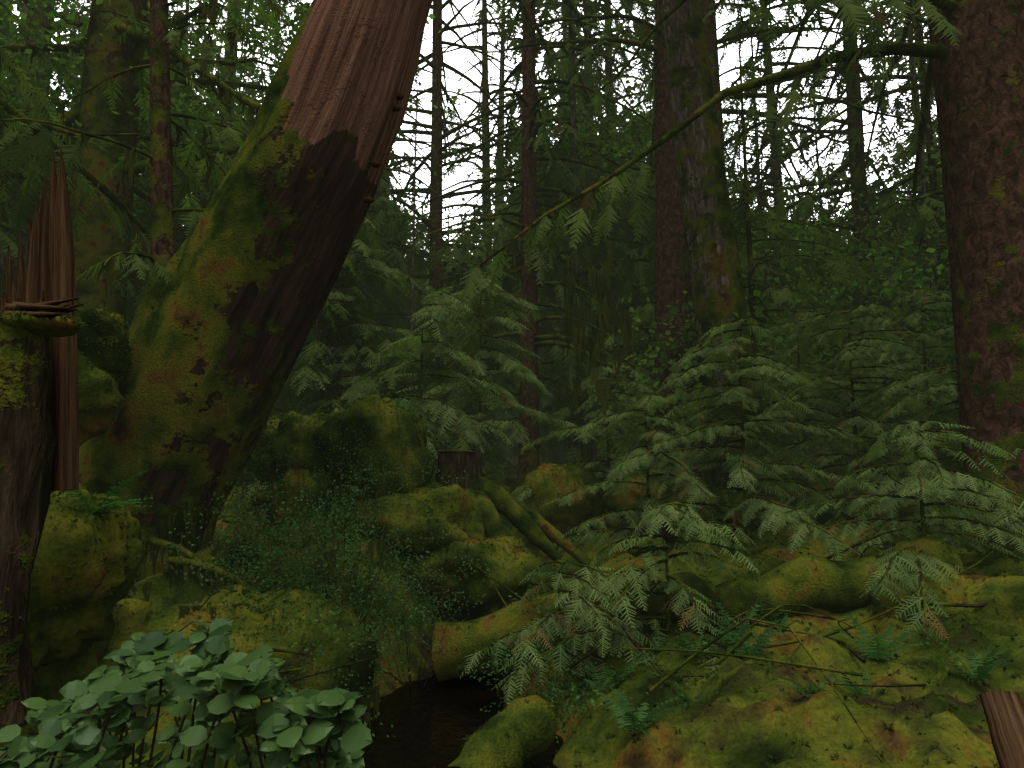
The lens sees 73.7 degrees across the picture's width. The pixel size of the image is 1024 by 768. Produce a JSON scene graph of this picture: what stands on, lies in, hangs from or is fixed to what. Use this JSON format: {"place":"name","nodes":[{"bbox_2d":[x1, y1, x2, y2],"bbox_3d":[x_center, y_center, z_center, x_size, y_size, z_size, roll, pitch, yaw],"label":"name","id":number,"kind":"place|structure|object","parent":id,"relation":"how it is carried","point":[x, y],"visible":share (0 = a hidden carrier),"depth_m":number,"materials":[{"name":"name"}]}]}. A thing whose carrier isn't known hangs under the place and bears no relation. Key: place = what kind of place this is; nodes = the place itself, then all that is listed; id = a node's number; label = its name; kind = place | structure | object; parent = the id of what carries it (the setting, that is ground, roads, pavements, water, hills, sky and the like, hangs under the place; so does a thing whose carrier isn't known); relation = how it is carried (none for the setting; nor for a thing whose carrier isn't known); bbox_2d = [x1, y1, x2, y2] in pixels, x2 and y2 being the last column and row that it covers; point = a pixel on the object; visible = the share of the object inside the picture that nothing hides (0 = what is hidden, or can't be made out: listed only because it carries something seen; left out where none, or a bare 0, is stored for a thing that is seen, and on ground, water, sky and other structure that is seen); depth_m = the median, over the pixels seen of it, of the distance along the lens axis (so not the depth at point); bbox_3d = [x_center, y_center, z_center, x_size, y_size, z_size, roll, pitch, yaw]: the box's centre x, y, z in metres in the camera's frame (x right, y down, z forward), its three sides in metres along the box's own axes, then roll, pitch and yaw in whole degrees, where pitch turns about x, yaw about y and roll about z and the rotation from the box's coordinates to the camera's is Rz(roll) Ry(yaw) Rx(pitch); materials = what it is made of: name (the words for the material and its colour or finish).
{"place":"outdoors","nodes":[
{"label":"outdoors","id":0,"kind":"place"},
{"bbox_2d":[347,669,563,767],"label":"stream water","id":1,"kind":"structure","parent":0,"point":[435,722],"depth_m":6.14,"materials":[{"name":"black liquid"}]},
{"bbox_2d":[12,0,936,257],"label":"sky","id":2,"kind":"structure","parent":0,"point":[453,58],"materials":[{"name":"white"}]},
{"bbox_2d":[0,241,1023,767],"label":"ground","id":3,"kind":"structure","parent":0,"point":[732,721],"depth_m":5.49,"materials":[{"name":"green plant"}]},
{"bbox_2d":[0,617,371,767],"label":"broad-leaved shrub","id":4,"kind":"object","parent":3,"relation":"on","point":[300,724],"visible":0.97,"depth_m":2.00,"materials":[{"name":"green plant"}]},
{"bbox_2d":[79,0,432,552],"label":"leaning tree trunk","id":5,"kind":"object","parent":3,"relation":"on","point":[231,309],"visible":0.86,"depth_m":7.34,"materials":[{"name":"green plant"}]},
{"bbox_2d":[362,93,404,203],"bbox_3d":[-1.446,-2.652,7.694,0.446,1.287,0.112,0,-8,0],"label":"bracket fungus","id":6,"kind":"object","parent":5,"relation":"attached to","point":[377,164],"visible":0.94,"depth_m":7.66},
{"bbox_2d":[0,0,939,727],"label":"moss","id":7,"kind":"object","parent":3,"relation":"on","point":[600,286],"visible":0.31,"depth_m":10.66,"materials":[{"name":"green plant"}]},
{"bbox_2d":[126,310,814,742],"bbox_3d":[-0.759,1.288,7.119,7.544,4.570,4.341,-6,-10,37],"label":"small-leaved shrub","id":8,"kind":"object","parent":3,"relation":"on","point":[360,572],"visible":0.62,"depth_m":6.97,"materials":[{"name":"green plant"}]},
{"bbox_2d":[0,0,962,489],"bbox_3d":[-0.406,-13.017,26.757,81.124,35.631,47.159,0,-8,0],"label":"dark conifer foliage","id":9,"kind":"object","parent":3,"relation":"on","point":[18,144],"visible":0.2,"depth_m":17.11,"materials":[{"name":"green plant"}]},
{"bbox_2d":[0,4,964,767],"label":"mossy logs","id":10,"kind":"object","parent":3,"relation":"on","point":[28,448],"visible":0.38,"depth_m":6.93,"materials":[{"name":"green plant"}]},
{"bbox_2d":[0,0,1023,767],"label":"twigs","id":11,"kind":"object","parent":3,"relation":"on","point":[979,84],"depth_m":13.88,"materials":[{"name":"brown wood"}]},
{"bbox_2d":[0,306,1023,709],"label":"moss mounds","id":12,"kind":"object","parent":3,"relation":"on","point":[68,642],"visible":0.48,"depth_m":6.61,"materials":[{"name":"green plant"}]},
{"bbox_2d":[0,150,1023,767],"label":"splintered snag wood","id":13,"kind":"object","parent":3,"relation":"on","point":[44,286],"visible":0.56,"depth_m":3.68,"materials":[{"name":"brown wood"}]},
{"bbox_2d":[0,8,1023,767],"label":"moss tufts","id":14,"kind":"object","parent":3,"relation":"on","point":[248,582],"visible":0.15,"depth_m":6.44,"materials":[{"name":"green plant"}]},
{"bbox_2d":[65,397,1010,741],"bbox_3d":[-0.768,1.410,8.157,8.680,3.109,7.684,1,-8,-8],"label":"fern","id":15,"kind":"object","parent":3,"relation":"on","point":[881,647],"visible":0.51,"depth_m":5.44,"materials":[{"name":"green plant"}]},
{"bbox_2d":[222,243,1023,703],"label":"conifer sapling","id":16,"kind":"object","parent":3,"relation":"on","point":[476,429],"visible":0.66,"depth_m":10.05,"materials":[{"name":"green plant"}]}
]}

